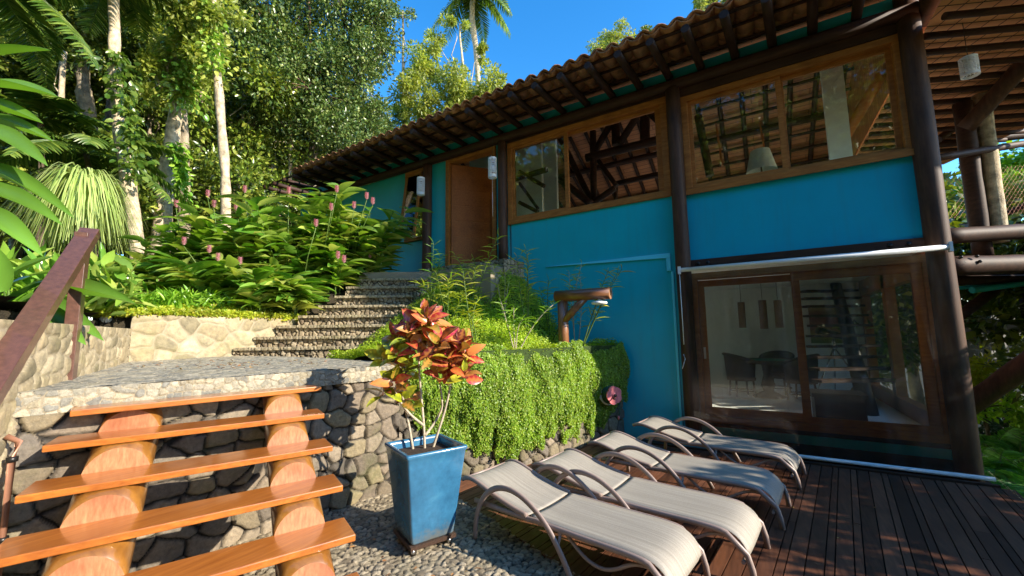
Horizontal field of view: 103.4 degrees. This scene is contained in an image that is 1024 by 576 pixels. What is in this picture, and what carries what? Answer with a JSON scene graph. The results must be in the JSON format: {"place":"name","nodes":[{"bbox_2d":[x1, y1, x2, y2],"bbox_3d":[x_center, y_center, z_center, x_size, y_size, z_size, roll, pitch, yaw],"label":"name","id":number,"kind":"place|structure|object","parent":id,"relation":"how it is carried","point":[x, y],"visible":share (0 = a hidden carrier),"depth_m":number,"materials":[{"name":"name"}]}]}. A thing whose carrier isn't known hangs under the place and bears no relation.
{"place":"outdoors","nodes":[
{"label":"outdoors","id":0,"kind":"place"},
{"bbox_2d":[0,288,340,316],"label":"ground","id":1,"kind":"structure","parent":0,"point":[5,303],"depth_m":3.32,"materials":[{"name":"soil"}]},
{"bbox_2d":[0,0,98,92],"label":"palm tree","id":2,"kind":"object","parent":1,"relation":"on","point":[23,14],"visible":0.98,"depth_m":8.04,"materials":[{"name":"green plant"}]},
{"bbox_2d":[0,10,105,261],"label":"tree","id":3,"kind":"object","parent":1,"relation":"on","point":[99,106],"visible":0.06,"depth_m":12.61,"materials":[{"name":"green plant"}]},
{"bbox_2d":[0,97,108,247],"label":"tree","id":4,"kind":"object","parent":1,"relation":"on","point":[4,144],"visible":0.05,"depth_m":9.67,"materials":[{"name":"green plant"}]},
{"bbox_2d":[0,88,113,246],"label":"palm tree","id":5,"kind":"object","parent":1,"relation":"on","point":[44,108],"visible":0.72,"depth_m":8.89,"materials":[{"name":"green plant"}]},
{"bbox_2d":[13,23,107,136],"bbox_3d":[-12.033,-3.243,10.641,1.852,7.343,1.510,1,-7,-16],"label":"tree","id":6,"kind":"object","parent":1,"relation":"on","point":[61,70],"visible":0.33,"depth_m":10.98,"materials":[{"name":"green plant"}]},
{"bbox_2d":[0,162,148,257],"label":"weeping grass plant","id":7,"kind":"object","parent":1,"relation":"on","point":[87,197],"visible":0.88,"depth_m":6.78,"materials":[{"name":"green plant"}]},
{"bbox_2d":[0,240,156,317],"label":"ground cover plants","id":8,"kind":"object","parent":1,"relation":"on","point":[122,277],"visible":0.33,"depth_m":4.77,"materials":[{"name":"green plant"}]},
{"bbox_2d":[0,121,163,265],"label":"tree","id":9,"kind":"object","parent":1,"relation":"on","point":[145,197],"visible":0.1,"depth_m":9.65,"materials":[{"name":"green plant"}]},
{"bbox_2d":[4,0,161,129],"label":"tree","id":10,"kind":"object","parent":1,"relation":"on","point":[84,93],"visible":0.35,"depth_m":11.94,"materials":[{"name":"green plant"}]},
{"bbox_2d":[0,128,197,256],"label":"palm tree","id":11,"kind":"object","parent":1,"relation":"on","point":[66,147],"visible":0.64,"depth_m":8.46,"materials":[{"name":"green plant"}]},
{"bbox_2d":[0,22,210,251],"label":"tree","id":12,"kind":"object","parent":1,"relation":"on","point":[11,60],"visible":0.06,"depth_m":12.21,"materials":[{"name":"green plant"}]},
{"bbox_2d":[56,0,199,259],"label":"palm tree","id":13,"kind":"object","parent":1,"relation":"on","point":[116,13],"visible":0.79,"depth_m":9.07,"materials":[{"name":"beige plant"}]},
{"bbox_2d":[88,49,159,186],"bbox_3d":[-7.801,-3.453,8.122,1.369,2.940,0.713,-2,-7,7],"label":"climbing vine","id":14,"kind":"object","parent":13,"relation":"attached to","point":[131,121],"visible":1,"depth_m":8.10,"materials":[{"name":"green plant"}]},
{"bbox_2d":[58,124,219,255],"bbox_3d":[-11.533,-2.038,11.702,5.118,5.048,3.934,-1,-6,2],"label":"tree","id":15,"kind":"object","parent":1,"relation":"on","point":[148,221],"visible":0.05,"depth_m":11.42,"materials":[{"name":"green plant"}]},
{"bbox_2d":[114,231,200,291],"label":"ginger plant","id":16,"kind":"object","parent":1,"relation":"on","point":[140,256],"visible":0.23,"depth_m":7.12,"materials":[{"name":"green plant"}]},
{"bbox_2d":[96,41,229,159],"bbox_3d":[-13.939,-5.083,15.259,6.952,10.722,5.022,-5,-8,31],"label":"tree","id":17,"kind":"object","parent":1,"relation":"on","point":[156,109],"visible":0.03,"depth_m":13.68,"materials":[{"name":"green plant"}]},
{"bbox_2d":[1,284,331,312],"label":"ground cover","id":18,"kind":"object","parent":1,"relation":"on","point":[179,298],"visible":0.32,"depth_m":5.90,"materials":[{"name":"green plant"}]},
{"bbox_2d":[141,0,195,248],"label":"tree","id":19,"kind":"object","parent":1,"relation":"on","point":[184,133],"visible":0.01,"depth_m":11.18,"materials":[{"name":"green plant"}]},
{"bbox_2d":[0,290,345,327],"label":"planting bed","id":20,"kind":"object","parent":1,"relation":"on","point":[117,322],"visible":0.02,"depth_m":5.10,"materials":[{"name":"soil"}]},
{"bbox_2d":[0,44,73,255],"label":"broad leaf plant","id":21,"kind":"object","parent":20,"relation":"on","point":[13,226],"visible":1,"depth_m":2.96,"materials":[{"name":"plant"}]},
{"bbox_2d":[0,250,134,344],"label":"broad leaf plant","id":22,"kind":"object","parent":20,"relation":"on","point":[8,273],"visible":0.49,"depth_m":3.71,"materials":[{"name":"plant"}]},
{"bbox_2d":[86,301,312,320],"bbox_3d":[-4.428,0.267,6.165,0.570,0.505,2.909,-4,-7,29],"label":"edge cover","id":23,"kind":"object","parent":20,"relation":"on","point":[235,311],"visible":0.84,"depth_m":5.81,"materials":[{"name":"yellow plant"}]},
{"bbox_2d":[180,245,295,311],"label":"ginger plant","id":24,"kind":"object","parent":20,"relation":"on","point":[242,286],"visible":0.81,"depth_m":6.40,"materials":[{"name":"green plant"}]},
{"bbox_2d":[251,219,342,315],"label":"ginger plant","id":25,"kind":"object","parent":20,"relation":"on","point":[306,292],"visible":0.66,"depth_m":6.88,"materials":[{"name":"green plant"}]},
{"bbox_2d":[294,181,378,291],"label":"ginger plant","id":26,"kind":"object","parent":20,"relation":"on","point":[339,210],"visible":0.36,"depth_m":7.68,"materials":[{"name":"green plant"}]},
{"bbox_2d":[297,242,375,295],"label":"ginger plant","id":27,"kind":"object","parent":20,"relation":"on","point":[335,254],"visible":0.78,"depth_m":7.59,"materials":[{"name":"green plant"}]},
{"bbox_2d":[329,206,433,277],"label":"ginger plant","id":28,"kind":"object","parent":20,"relation":"on","point":[385,237],"visible":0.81,"depth_m":8.19,"materials":[{"name":"green plant"}]},
{"bbox_2d":[115,200,244,291],"bbox_3d":[-5.927,-0.523,7.530,2.087,1.953,1.823,2,-7,-27],"label":"ginger plant","id":29,"kind":"object","parent":1,"relation":"on","point":[163,251],"visible":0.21,"depth_m":7.00,"materials":[{"name":"green plant"}]},
{"bbox_2d":[132,0,233,259],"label":"tree","id":30,"kind":"object","parent":1,"relation":"on","point":[149,57],"visible":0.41,"depth_m":10.29,"materials":[{"name":"green plant"}]},
{"bbox_2d":[147,0,213,122],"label":"climbing vine","id":31,"kind":"object","parent":30,"relation":"attached to","point":[180,72],"visible":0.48,"depth_m":10.12,"materials":[{"name":"green plant"}]},
{"bbox_2d":[165,141,198,213],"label":"climbing vine","id":32,"kind":"object","parent":30,"relation":"attached to","point":[182,178],"visible":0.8,"depth_m":10.17,"materials":[{"name":"green plant"}]},
{"bbox_2d":[152,0,256,240],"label":"tree","id":33,"kind":"object","parent":1,"relation":"on","point":[217,88],"visible":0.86,"depth_m":9.53,"materials":[{"name":"beige plant"}]},
{"bbox_2d":[187,0,232,80],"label":"climbing vine","id":34,"kind":"object","parent":33,"relation":"attached to","point":[208,57],"visible":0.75,"depth_m":9.46,"materials":[{"name":"green plant"}]},
{"bbox_2d":[146,236,269,302],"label":"ginger plant","id":35,"kind":"object","parent":1,"relation":"on","point":[189,275],"visible":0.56,"depth_m":6.46,"materials":[{"name":"green plant"}]},
{"bbox_2d":[142,190,287,276],"bbox_3d":[-5.466,-0.685,7.495,2.428,2.213,1.804,1,-7,-15],"label":"ginger plant","id":36,"kind":"object","parent":1,"relation":"on","point":[195,220],"visible":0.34,"depth_m":7.09,"materials":[{"name":"green plant"}]},
{"bbox_2d":[149,137,295,232],"bbox_3d":[-9.032,-2.037,12.469,4.570,4.507,3.512,-5,-8,31],"label":"tree","id":37,"kind":"object","parent":1,"relation":"on","point":[238,182],"visible":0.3,"depth_m":11.71,"materials":[{"name":"green plant"}]},
{"bbox_2d":[153,0,322,180],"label":"tree","id":38,"kind":"object","parent":1,"relation":"on","point":[247,72],"visible":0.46,"depth_m":13.61,"materials":[{"name":"green plant"}]},
{"bbox_2d":[195,151,300,225],"bbox_3d":[-9.210,-2.318,14.465,4.570,4.507,3.512,-5,-8,31],"label":"tree","id":39,"kind":"object","parent":1,"relation":"on","point":[270,179],"visible":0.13,"depth_m":13.65,"materials":[{"name":"green plant"}]},
{"bbox_2d":[178,185,323,273],"bbox_3d":[-4.869,-0.693,7.656,2.501,2.245,2.034,-5,-8,31],"label":"ginger plant","id":40,"kind":"object","parent":1,"relation":"on","point":[257,202],"visible":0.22,"depth_m":7.24,"materials":[{"name":"green plant"}]},
{"bbox_2d":[203,130,324,225],"bbox_3d":[-9.403,-2.856,14.832,5.667,5.589,4.355,3,-7,-28],"label":"tree","id":41,"kind":"object","parent":1,"relation":"on","point":[276,162],"visible":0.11,"depth_m":14.62,"materials":[{"name":"green plant"}]},
{"bbox_2d":[224,186,349,276],"bbox_3d":[-4.287,-0.688,7.824,2.109,2.169,2.092,3,-8,-33],"label":"ginger plant","id":42,"kind":"object","parent":1,"relation":"on","point":[243,208],"visible":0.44,"depth_m":7.40,"materials":[{"name":"green plant"}]},
{"bbox_2d":[260,185,371,292],"bbox_3d":[-3.919,-0.778,7.827,1.906,2.019,2.563,-2,-7,13],"label":"ginger plant","id":43,"kind":"object","parent":1,"relation":"on","point":[284,235],"visible":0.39,"depth_m":7.45,"materials":[{"name":"green plant"}]},
{"bbox_2d":[219,0,414,190],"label":"tree","id":44,"kind":"object","parent":1,"relation":"on","point":[338,55],"visible":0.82,"depth_m":14.60,"materials":[{"name":"green plant"}]},
{"bbox_2d":[233,278,429,361],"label":"stone steps","id":45,"kind":"structure","parent":1,"relation":"on","point":[356,317],"depth_m":6.88,"materials":[{"name":"stone"}]},
{"bbox_2d":[391,13,470,124],"bbox_3d":[-4.498,-7.823,22.478,4.726,15.614,1.585,-2,-7,12],"label":"tree","id":46,"kind":"object","parent":1,"relation":"on","point":[405,116],"visible":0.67,"depth_m":22.84,"materials":[{"name":"green plant"}]},
{"bbox_2d":[359,265,519,306],"bbox_3d":[-1.769,0.403,8.281,3.550,1.420,1.732,-5,-8,31],"label":"stone platform","id":47,"kind":"object","parent":1,"relation":"on","point":[487,286],"depth_m":7.68,"materials":[{"name":"grey stone"}]},
{"bbox_2d":[419,258,523,277],"bbox_3d":[-0.898,-0.306,8.486,2.323,0.330,0.606,-5,-8,31],"label":"stone door step","id":48,"kind":"object","parent":47,"relation":"on","point":[505,263],"visible":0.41,"depth_m":7.96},
{"bbox_2d":[386,35,507,124],"bbox_3d":[-2.853,-6.670,20.445,7.071,13.180,3.412,1,-7,-12],"label":"tree","id":49,"kind":"object","parent":1,"relation":"on","point":[422,70],"visible":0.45,"depth_m":20.39,"materials":[{"name":"green plant"}]},
{"bbox_2d":[428,0,511,86],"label":"palm tree","id":50,"kind":"object","parent":1,"relation":"on","point":[474,13],"visible":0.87,"depth_m":26.62,"materials":[{"name":"green plant"}]},
{"bbox_2d":[585,17,635,53],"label":"tree","id":51,"kind":"object","parent":1,"relation":"on","point":[615,36],"visible":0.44,"depth_m":23.75,"materials":[{"name":"green plant"}]},
{"bbox_2d":[203,492,579,575],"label":"pebble paving","id":52,"kind":"structure","parent":0,"point":[495,548],"depth_m":3.29,"materials":[{"name":"gravel"}]},
{"bbox_2d":[0,385,358,575],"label":"wooden stairs","id":53,"kind":"structure","parent":52,"relation":"on","point":[107,521],"depth_m":2.54,"materials":[{"name":"wood"}]},
{"bbox_2d":[384,433,467,555],"bbox_3d":[-0.755,1.764,3.499,0.552,0.805,0.552,4,-8,-35],"label":"plant pot","id":54,"kind":"object","parent":52,"relation":"on","point":[425,484],"visible":0.98,"depth_m":3.34,"materials":[{"name":"blue ceramic"}]},
{"bbox_2d":[364,298,485,448],"bbox_3d":[-0.785,0.860,3.628,1.107,1.546,0.602,0,-7,-6],"label":"croton","id":55,"kind":"object","parent":54,"relation":"in","point":[450,350],"visible":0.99,"depth_m":3.61,"materials":[{"name":"red plant"}]},
{"bbox_2d":[354,280,556,360],"bbox_3d":[-0.415,0.211,6.472,3.360,1.915,3.480,-5,-8,31],"label":"planted mound","id":56,"kind":"object","parent":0,"point":[367,357],"visible":0.19,"depth_m":7.05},
{"bbox_2d":[409,270,468,321],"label":"spiky herb","id":57,"kind":"object","parent":56,"relation":"on","point":[448,298],"visible":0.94,"depth_m":6.53,"materials":[{"name":"green plant"}]},
{"bbox_2d":[450,268,487,342],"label":"spiky herb","id":58,"kind":"object","parent":56,"relation":"on","point":[470,317],"visible":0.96,"depth_m":5.55,"materials":[{"name":"green plant"}]},
{"bbox_2d":[327,263,621,359],"bbox_3d":[-0.399,0.227,6.457,3.293,1.859,3.600,-5,-8,31],"label":"shrub","id":59,"kind":"object","parent":56,"relation":"on","point":[488,328],"visible":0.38,"depth_m":6.79,"materials":[{"name":"green plant"}]},
{"bbox_2d":[491,291,558,349],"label":"spiky herb","id":60,"kind":"object","parent":56,"relation":"on","point":[516,325],"visible":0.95,"depth_m":5.92,"materials":[{"name":"green plant"}]},
{"bbox_2d":[554,287,611,342],"bbox_3d":[1.141,0.638,6.435,0.935,1.255,0.250,-5,-8,31],"label":"log lamp post","id":61,"kind":"object","parent":56,"relation":"on","point":[581,297],"visible":0.94,"depth_m":6.51,"materials":[{"name":"brown wood"}]},
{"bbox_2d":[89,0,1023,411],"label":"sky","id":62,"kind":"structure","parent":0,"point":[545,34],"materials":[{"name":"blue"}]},
{"bbox_2d":[398,363,1023,486],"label":"ground","id":63,"kind":"structure","parent":0,"point":[921,378],"depth_m":24.14,"materials":[{"name":"green plant"}]},
{"bbox_2d":[0,319,131,521],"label":"mortared stone wall","id":64,"kind":"structure","parent":63,"relation":"on","point":[48,361],"depth_m":3.12,"materials":[{"name":"beige stone"}]},
{"bbox_2d":[0,434,22,575],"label":"copper pipe","id":65,"kind":"object","parent":64,"relation":"attached to","point":[12,460],"visible":0.91,"depth_m":2.48,"materials":[{"name":"brown metal"}]},
{"bbox_2d":[1,366,624,575],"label":"stone retaining wall","id":66,"kind":"structure","parent":63,"relation":"on","point":[353,430],"depth_m":3.47,"materials":[{"name":"grey stone"}]},
{"bbox_2d":[408,339,629,463],"bbox_3d":[0.387,1.544,5.722,3.874,1.595,0.484,4,-8,-38],"label":"wall ivy","id":67,"kind":"object","parent":66,"relation":"attached to","point":[488,393],"depth_m":5.34,"materials":[{"name":"green plant"}]},
{"bbox_2d":[430,345,621,429],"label":"ivy stems","id":68,"kind":"object","parent":66,"relation":"attached to","point":[527,353],"visible":0.09,"depth_m":5.78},
{"bbox_2d":[262,0,985,482],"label":"house","id":69,"kind":"structure","parent":63,"relation":"on","point":[630,156],"depth_m":6.80,"materials":[{"name":"blue paint"}]},
{"bbox_2d":[400,168,422,242],"bbox_3d":[-2.434,-2.045,9.906,0.680,1.790,0.409,-5,-8,31],"label":"window","id":70,"kind":"structure","parent":69,"relation":"in","point":[410,198],"depth_m":9.91,"materials":[{"name":"brown wood"}]},
{"bbox_2d":[451,164,491,263],"bbox_3d":[-0.877,-1.638,9.560,1.120,2.540,0.051,1,-7,-18],"label":"door","id":71,"kind":"structure","parent":69,"relation":"in","point":[471,187],"depth_m":9.52,"materials":[{"name":"brown wood"}]},
{"bbox_2d":[507,96,671,225],"bbox_3d":[1.333,-2.312,7.801,3.240,1.780,0.190,-5,-8,31],"label":"window","id":72,"kind":"structure","parent":69,"relation":"in","point":[658,106],"depth_m":7.62,"materials":[{"name":"brown wood"}]},
{"bbox_2d":[722,352,756,397],"bbox_3d":[4.820,1.825,8.555,0.606,0.919,0.676,-1,-7,5],"label":"tub chair","id":73,"kind":"object","parent":69,"relation":"on","point":[738,368],"visible":0.93,"depth_m":8.35,"materials":[{"name":"wicker"}]},
{"bbox_2d":[697,274,803,422],"bbox_3d":[3.569,0.893,6.112,1.290,2.110,0.055,-5,-8,31],"label":"sliding door","id":74,"kind":"structure","parent":69,"relation":"in","point":[721,411],"depth_m":6.24,"materials":[{"name":"brown wood"}]},
{"bbox_2d":[746,147,777,173],"bbox_3d":[4.188,-1.511,6.718,0.454,1.606,0.454,-5,-8,31],"label":"floor lamp","id":75,"kind":"object","parent":69,"relation":"on","point":[761,159],"visible":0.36,"depth_m":6.67,"materials":[{"name":"fabric"}]},
{"bbox_2d":[745,358,787,398],"bbox_3d":[5.333,1.877,8.428,1.160,0.770,1.160,-5,-8,31],"label":"games table","id":76,"kind":"object","parent":69,"relation":"on","point":[768,385],"visible":0.77,"depth_m":8.31,"materials":[{"name":"green wood"}]},
{"bbox_2d":[759,350,794,394],"bbox_3d":[5.866,1.851,8.906,0.606,0.919,0.676,5,-9,-43],"label":"tub chair","id":77,"kind":"object","parent":69,"relation":"on","point":[777,372],"visible":0.57,"depth_m":9.06,"materials":[{"name":"wicker"}]},
{"bbox_2d":[680,34,913,194],"bbox_3d":[4.083,-2.465,6.102,2.790,1.715,0.225,-5,-8,31],"label":"window","id":78,"kind":"structure","parent":69,"relation":"in","point":[888,46],"depth_m":5.95,"materials":[{"name":"brown wood"}]},
{"bbox_2d":[783,354,819,399],"bbox_3d":[5.686,1.740,7.911,0.676,0.919,0.606,3,-7,-30],"label":"tub chair","id":79,"kind":"object","parent":69,"relation":"on","point":[791,369],"visible":0.49,"depth_m":7.77,"materials":[{"name":"wicker"}]},
{"bbox_2d":[808,308,842,342],"bbox_3d":[6.894,0.809,8.902,0.544,0.802,0.045,-5,-8,31],"label":"painting","id":80,"kind":"object","parent":69,"relation":"attached to","point":[820,320],"visible":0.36,"depth_m":8.91,"materials":[{"name":"paint"}]},
{"bbox_2d":[678,241,995,481],"bbox_3d":[4.025,0.921,5.501,3.205,2.756,0.112,-5,-8,31],"label":"roller blind","id":81,"kind":"object","parent":69,"relation":"attached to","point":[948,246],"visible":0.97,"depth_m":5.22,"materials":[{"name":"white metal"}]},
{"bbox_2d":[809,388,868,420],"bbox_3d":[4.979,1.802,6.177,0.660,0.420,0.560,-5,-8,31],"label":"black case","id":82,"kind":"object","parent":69,"relation":"on","point":[840,404],"visible":0.79,"depth_m":5.99,"materials":[{"name":"metal"}]},
{"bbox_2d":[800,283,895,415],"bbox_3d":[6.256,1.047,7.734,1.181,2.649,2.983,-5,-8,31],"label":"indoor stairs","id":83,"kind":"structure","parent":69,"relation":"on","point":[859,379],"depth_m":7.37,"materials":[{"name":"black wood"}]},
{"bbox_2d":[790,263,942,434],"bbox_3d":[4.654,0.787,5.402,1.390,2.130,0.045,-5,-8,31],"label":"sliding door","id":84,"kind":"structure","parent":69,"relation":"in","point":[915,269],"depth_m":5.24,"materials":[{"name":"brown wood"}]},
{"bbox_2d":[858,252,928,425],"bbox_3d":[6.486,0.869,6.833,0.140,2.380,4.080,-5,-8,31],"label":"side window","id":85,"kind":"structure","parent":69,"relation":"in","point":[897,398],"depth_m":6.88,"materials":[{"name":"glass"}]},
{"bbox_2d":[774,468,948,575],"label":"deck frame","id":86,"kind":"object","parent":63,"relation":"on","point":[862,530],"depth_m":3.60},
{"bbox_2d":[458,444,1023,575],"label":"deck","id":87,"kind":"structure","parent":86,"relation":"on","point":[981,533],"depth_m":3.57,"materials":[{"name":"brown wood"}]},
{"bbox_2d":[461,459,710,575],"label":"sun lounger","id":88,"kind":"object","parent":87,"relation":"on","point":[523,491],"visible":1,"depth_m":3.09,"materials":[{"name":"fabric"}]},
{"bbox_2d":[531,448,770,575],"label":"sun lounger","id":89,"kind":"object","parent":87,"relation":"on","point":[724,516],"visible":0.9,"depth_m":3.46,"materials":[{"name":"fabric"}]},
{"bbox_2d":[587,431,791,529],"bbox_3d":[1.839,1.979,4.413,1.931,0.532,0.720,-6,-8,38],"label":"sun lounger","id":90,"kind":"object","parent":87,"relation":"on","point":[689,466],"visible":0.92,"depth_m":4.25,"materials":[{"name":"fabric"}]},
{"bbox_2d":[632,415,806,489],"bbox_3d":[2.644,2.071,5.321,1.931,0.532,0.720,-6,-8,39],"label":"sun lounger","id":91,"kind":"object","parent":87,"relation":"on","point":[709,442],"visible":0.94,"depth_m":5.18,"materials":[{"name":"fabric"}]},
{"bbox_2d":[641,439,1000,488],"bbox_3d":[3.418,2.409,5.763,4.720,0.122,0.285,-5,-8,31],"label":"deck edge","id":92,"kind":"object","parent":86,"relation":"on","point":[941,478],"visible":0.25,"depth_m":5.04,"materials":[{"name":"wood"}]},
{"bbox_2d":[832,208,1023,404],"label":"tree","id":93,"kind":"object","parent":63,"relation":"on","point":[907,324],"visible":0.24,"depth_m":8.85,"materials":[{"name":"green plant"}]},
{"bbox_2d":[856,0,1023,414],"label":"veranda","id":94,"kind":"object","parent":63,"relation":"on","point":[979,118],"visible":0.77,"depth_m":6.30,"materials":[{"name":"wood"}]},
{"bbox_2d":[958,23,980,79],"bbox_3d":[5.881,-3.089,5.228,0.176,0.742,0.176,-5,-8,31],"label":"pendant lamp","id":95,"kind":"object","parent":94,"relation":"hanging from","point":[970,62],"visible":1,"depth_m":5.17,"materials":[{"name":"white ceramic"}]},
{"bbox_2d":[872,166,1023,397],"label":"tree","id":96,"kind":"object","parent":63,"relation":"on","point":[952,200],"visible":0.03,"depth_m":11.64,"materials":[{"name":"green plant"}]},
{"bbox_2d":[947,140,1023,243],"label":"broad leaved tree","id":97,"kind":"object","parent":63,"relation":"on","point":[1011,161],"visible":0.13,"depth_m":13.89,"materials":[{"name":"green plant"}]},
{"bbox_2d":[969,352,1006,455],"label":"garden shrub","id":98,"kind":"object","parent":63,"relation":"on","point":[978,373],"visible":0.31,"depth_m":8.44,"materials":[{"name":"green plant"}]},
{"bbox_2d":[962,180,1023,357],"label":"tree","id":99,"kind":"object","parent":63,"relation":"on","point":[1018,249],"visible":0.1,"depth_m":10.54,"materials":[{"name":"green plant"}]},
{"bbox_2d":[977,371,1023,434],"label":"garden shrub","id":100,"kind":"object","parent":63,"relation":"on","point":[1016,413],"visible":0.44,"depth_m":8.10,"materials":[{"name":"green plant"}]},
{"bbox_2d":[980,434,1023,484],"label":"fern","id":101,"kind":"object","parent":63,"relation":"on","point":[1015,443],"visible":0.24,"depth_m":7.57,"materials":[{"name":"green plant"}]},
{"bbox_2d":[982,447,1023,486],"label":"grass","id":102,"kind":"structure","parent":63,"relation":"on","point":[1000,467],"depth_m":6.36,"materials":[{"name":"green plant"}]},
{"bbox_2d":[976,287,1023,403],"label":"tree","id":103,"kind":"object","parent":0,"point":[1006,297],"visible":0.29,"depth_m":7.63,"materials":[{"name":"green plant"}]},
{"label":"landing","id":104,"kind":"structure","parent":0,"visible":0},
{"bbox_2d":[18,356,390,392],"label":"landing paving","id":105,"kind":"structure","parent":104,"relation":"on","point":[128,373],"depth_m":4.18,"materials":[{"name":"grey stone"}]},
{"bbox_2d":[0,227,99,404],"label":"steel handrail","id":106,"kind":"object","parent":105,"relation":"on","point":[19,340],"visible":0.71,"depth_m":2.89,"materials":[{"name":"metal"}]},
{"bbox_2d":[11,365,400,417],"bbox_3d":[-2.374,0.884,3.786,0.310,0.155,2.978,-6,-9,41],"label":"landing edge","id":107,"kind":"object","parent":104,"relation":"attached to","point":[43,402],"visible":0.8,"depth_m":3.23,"materials":[{"name":"grey stone"}]},
{"bbox_2d":[126,315,297,361],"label":"mortared stone wall","id":108,"kind":"structure","parent":104,"relation":"on","point":[162,337],"depth_m":5.63,"materials":[{"name":"beige stone"}]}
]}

